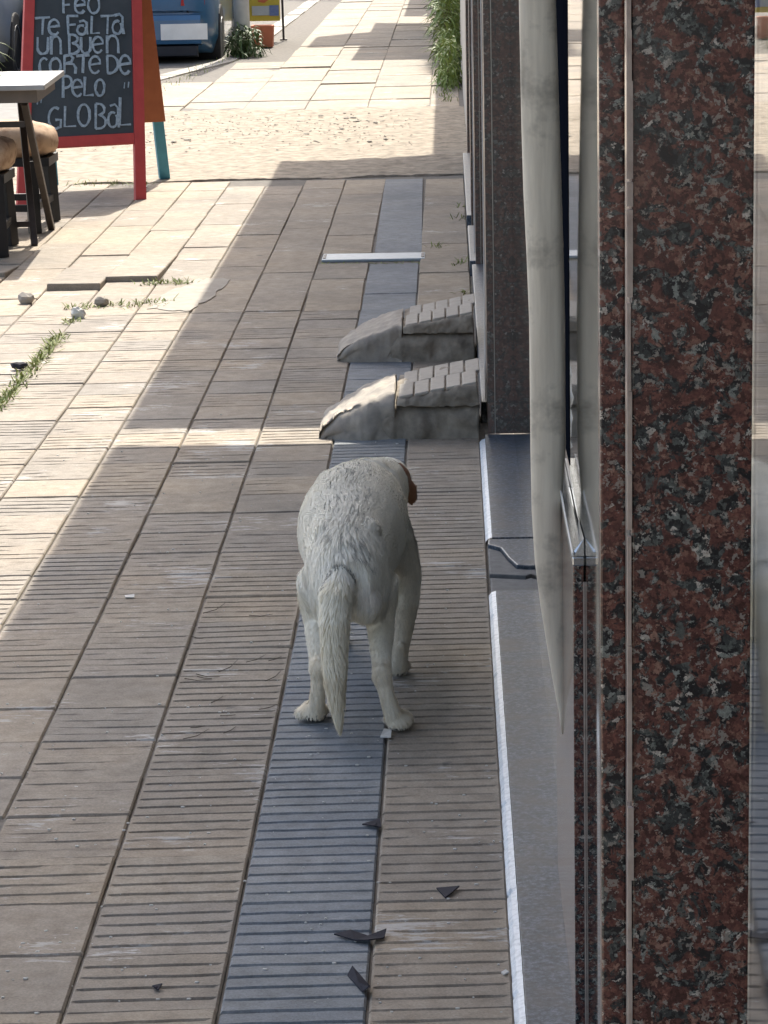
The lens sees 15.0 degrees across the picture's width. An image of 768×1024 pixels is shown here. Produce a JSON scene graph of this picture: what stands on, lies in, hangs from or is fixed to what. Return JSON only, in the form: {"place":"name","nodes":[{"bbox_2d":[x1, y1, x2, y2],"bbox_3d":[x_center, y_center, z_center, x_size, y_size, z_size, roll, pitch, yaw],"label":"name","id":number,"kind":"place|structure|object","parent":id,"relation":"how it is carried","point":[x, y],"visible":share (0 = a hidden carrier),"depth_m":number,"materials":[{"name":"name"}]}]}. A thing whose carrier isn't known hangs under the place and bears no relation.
{"place":"outdoors","nodes":[
{"label":"outdoors","id":0,"kind":"place"},
{"bbox_2d":[0,42,12,78],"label":"potted plant","id":1,"kind":"object","parent":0,"point":[6,59],"visible":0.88,"depth_m":11.96,"materials":[{"name":"green plant"}]},
{"bbox_2d":[0,103,18,118],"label":"road","id":2,"kind":"structure","parent":0,"point":[8,110],"depth_m":21.72,"materials":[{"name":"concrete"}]},
{"bbox_2d":[0,0,22,71],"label":"parked car","id":3,"kind":"object","parent":2,"relation":"on","point":[11,16],"visible":0.29,"depth_m":24.62,"materials":[{"name":"silver metal"}]},
{"bbox_2d":[151,0,233,59],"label":"parked car","id":4,"kind":"object","parent":2,"relation":"on","point":[199,29],"visible":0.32,"depth_m":24.97,"materials":[{"name":"blue metal"}]},
{"bbox_2d":[160,0,319,80],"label":"kerb","id":5,"kind":"structure","parent":2,"relation":"on","point":[296,13],"depth_m":25.62,"materials":[{"name":"concrete"}]},
{"bbox_2d":[12,106,466,184],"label":"driveway","id":6,"kind":"structure","parent":0,"point":[437,139],"depth_m":16.52,"materials":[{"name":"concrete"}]},
{"bbox_2d":[61,110,416,154],"bbox_3d":[-1.006,-2.313,17.715,2.406,0.014,3.078,-1,12,1],"label":"rubble","id":7,"kind":"object","parent":6,"relation":"on","point":[376,122],"visible":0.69,"depth_m":17.74,"materials":[{"name":"beige sand"}]},
{"bbox_2d":[0,175,522,1023],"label":"sidewalk","id":8,"kind":"structure","parent":0,"point":[234,363],"depth_m":5.67,"materials":[{"name":"beige tile"}]},
{"bbox_2d":[0,136,18,257],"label":"stool","id":9,"kind":"object","parent":8,"relation":"on","point":[8,218],"visible":1,"depth_m":11.94,"materials":[{"name":"black wood"}]},
{"bbox_2d":[10,362,27,369],"bbox_3d":[-1.138,-0.455,9.070,0.045,0.025,0.046,-13,17,-43],"label":"stone","id":10,"kind":"object","parent":8,"relation":"on","point":[18,365],"visible":0.98,"depth_m":9.05,"materials":[{"name":"grey stone"}]},
{"bbox_2d":[18,292,34,303],"bbox_3d":[-1.292,-0.770,10.523,0.061,0.052,0.053,-1,12,1],"label":"stone","id":11,"kind":"object","parent":8,"relation":"on","point":[26,298],"visible":1,"depth_m":10.51,"materials":[{"name":"beige stone"}]},
{"bbox_2d":[0,119,60,233],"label":"stool","id":12,"kind":"object","parent":8,"relation":"on","point":[47,139],"visible":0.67,"depth_m":12.79,"materials":[{"name":"black wood"}]},
{"bbox_2d":[0,70,63,245],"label":"folding table","id":13,"kind":"object","parent":8,"relation":"on","point":[22,89],"visible":1,"depth_m":12.23,"materials":[{"name":"wood"}]},
{"bbox_2d":[71,307,85,318],"bbox_3d":[-1.064,-0.692,10.135,0.055,0.049,0.041,-1,12,1],"label":"stone","id":14,"kind":"object","parent":8,"relation":"on","point":[76,312],"visible":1,"depth_m":10.12,"materials":[{"name":"grey stone"}]},
{"bbox_2d":[16,0,169,204],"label":"chalkboard sign","id":15,"kind":"object","parent":8,"relation":"on","point":[103,55],"visible":0.93,"depth_m":13.99,"materials":[{"name":"red paint"}]},
{"bbox_2d":[94,296,108,306],"bbox_3d":[-1.010,-0.752,10.419,0.053,0.040,0.042,-1,12,1],"label":"stone","id":16,"kind":"object","parent":8,"relation":"on","point":[99,301],"visible":1,"depth_m":10.41,"materials":[{"name":"white stone"}]},
{"bbox_2d":[125,594,133,597],"bbox_3d":[-0.533,0.177,6.114,0.020,0.003,0.024,-3,12,-8],"label":"paper scrap","id":17,"kind":"object","parent":8,"relation":"on","point":[130,596],"visible":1,"depth_m":6.11,"materials":[{"name":"white paper"}]},
{"bbox_2d":[152,983,161,990],"bbox_3d":[-0.308,0.640,3.927,0.014,0.006,0.015,3,13,20],"label":"plastic scrap","id":18,"kind":"object","parent":8,"relation":"on","point":[157,987],"visible":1,"depth_m":3.93,"materials":[{"name":"black plastic"}]},
{"bbox_2d":[148,278,229,311],"bbox_3d":[-0.709,-0.796,10.670,0.205,0.008,0.872,1,12,8],"label":"concrete patch","id":19,"kind":"object","parent":8,"relation":"on","point":[190,297],"visible":1,"depth_m":10.63,"materials":[{"name":"beige concrete"}]},
{"bbox_2d":[183,603,280,738],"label":"twigs","id":20,"kind":"object","parent":8,"relation":"on","point":[219,676],"visible":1,"depth_m":5.46,"materials":[{"name":"brown wood"}]},
{"bbox_2d":[0,409,501,1020],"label":"grit","id":21,"kind":"object","parent":8,"relation":"on","point":[210,805],"visible":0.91,"depth_m":4.60,"materials":[{"name":"grey gravel"}]},
{"bbox_2d":[294,456,422,736],"bbox_3d":[-0.044,0.103,5.469,0.232,0.410,0.989,-1,12,1],"label":"dog","id":22,"kind":"object","parent":8,"relation":"on","point":[358,547],"visible":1,"depth_m":5.14},
{"bbox_2d":[347,966,370,991],"bbox_3d":[-0.030,0.631,3.924,0.015,0.014,0.080,-5,13,-18],"label":"plastic scrap","id":23,"kind":"object","parent":8,"relation":"on","point":[358,980],"visible":1,"depth_m":3.93,"materials":[{"name":"black plastic"}]},
{"bbox_2d":[334,929,385,940],"bbox_3d":[-0.034,0.597,4.099,0.074,0.006,0.043,-1,12,1],"label":"plastic scrap","id":24,"kind":"object","parent":8,"relation":"on","point":[352,935],"visible":1,"depth_m":4.10,"materials":[{"name":"black plastic"}]},
{"bbox_2d":[362,818,380,827],"bbox_3d":[-0.014,0.492,4.589,0.032,0.006,0.030,-7,14,-26],"label":"plastic scrap","id":25,"kind":"object","parent":8,"relation":"on","point":[375,823],"visible":1,"depth_m":4.59,"materials":[{"name":"black plastic"}]},
{"bbox_2d":[380,728,391,737],"bbox_3d":[0.003,0.386,5.075,0.019,0.004,0.051,-1,12,1],"label":"paper scrap","id":26,"kind":"object","parent":8,"relation":"on","point":[385,733],"visible":1,"depth_m":5.07,"materials":[{"name":"white paper"}]},
{"bbox_2d":[319,358,479,441],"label":"concrete ramp","id":27,"kind":"structure","parent":8,"relation":"on","point":[441,401],"depth_m":7.80,"materials":[{"name":"grey concrete"}]},
{"bbox_2d":[337,294,474,363],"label":"concrete ramp","id":28,"kind":"structure","parent":8,"relation":"on","point":[442,330],"depth_m":9.07,"materials":[{"name":"concrete"}]},
{"bbox_2d":[436,886,458,897],"bbox_3d":[0.094,0.557,4.275,0.034,0.006,0.042,-1,12,1],"label":"plastic scrap","id":29,"kind":"object","parent":8,"relation":"on","point":[445,892],"visible":1,"depth_m":4.28,"materials":[{"name":"black plastic"}]},
{"bbox_2d":[501,969,508,974],"bbox_3d":[0.164,0.626,3.960,0.008,0.003,0.016,6,14,29],"label":"paper scrap","id":30,"kind":"object","parent":8,"relation":"on","point":[504,972],"visible":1,"depth_m":3.96,"materials":[{"name":"white paper"}]},
{"bbox_2d":[158,0,463,110],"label":"sidewalk","id":31,"kind":"structure","parent":0,"point":[334,54],"depth_m":23.95,"materials":[{"name":"beige tile"}]},
{"bbox_2d":[0,56,473,411],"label":"weeds","id":32,"kind":"object","parent":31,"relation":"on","point":[14,389],"visible":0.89,"depth_m":9.77,"materials":[{"name":"green plant"}]},
{"bbox_2d":[233,0,252,55],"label":"street post","id":33,"kind":"object","parent":31,"relation":"on","point":[241,12],"visible":0.38,"depth_m":25.92,"materials":[{"name":"concrete"}]},
{"bbox_2d":[223,22,271,58],"bbox_3d":[-1.237,-4.128,25.789,0.503,0.420,0.729,-1,12,1],"label":"kerb shrub","id":34,"kind":"object","parent":31,"relation":"on","point":[245,43],"visible":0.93,"depth_m":25.69,"materials":[{"name":"green plant"}]},
{"bbox_2d":[250,24,273,46],"bbox_3d":[-1.135,-4.455,27.253,0.212,0.200,0.212,-1,12,1],"label":"planter box","id":35,"kind":"object","parent":31,"relation":"on","point":[268,35],"visible":0.7,"depth_m":27.15,"materials":[{"name":"ceramic"}]},
{"bbox_2d":[249,0,286,40],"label":"advert sign","id":36,"kind":"object","parent":31,"relation":"on","point":[264,10],"visible":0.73,"depth_m":28.25,"materials":[{"name":"metal"}]},
{"bbox_2d":[417,0,460,69],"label":"wall plant","id":37,"kind":"object","parent":31,"relation":"on","point":[448,11],"depth_m":23.99,"materials":[{"name":"green plant"}]},
{"bbox_2d":[425,2,457,32],"bbox_3d":[0.650,-5.612,30.081,0.541,1.460,4.724,-1,12,1],"label":"wall plant","id":38,"kind":"object","parent":31,"relation":"on","point":[433,16],"depth_m":29.28,"materials":[{"name":"green plant"}]},
{"bbox_2d":[427,29,461,90],"bbox_3d":[0.476,-3.310,21.672,0.344,0.516,1.696,-1,12,1],"label":"wall plant","id":39,"kind":"object","parent":31,"relation":"on","point":[448,71],"depth_m":21.32,"materials":[{"name":"green plant"}]},
{"bbox_2d":[322,252,424,261],"bbox_3d":[-0.041,-1.020,11.645,0.410,0.013,0.190,-1,12,1],"label":"drain cover","id":40,"kind":"object","parent":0,"point":[375,257],"visible":1,"depth_m":11.60,"materials":[{"name":"metal"}]},
{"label":"ground","id":41,"kind":"structure","parent":0,"visible":0},
{"bbox_2d":[458,0,767,1023],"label":"shop front","id":42,"kind":"object","parent":41,"relation":"on","point":[616,182],"visible":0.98,"depth_m":1.58,"materials":[{"name":"red stone"}]}
]}

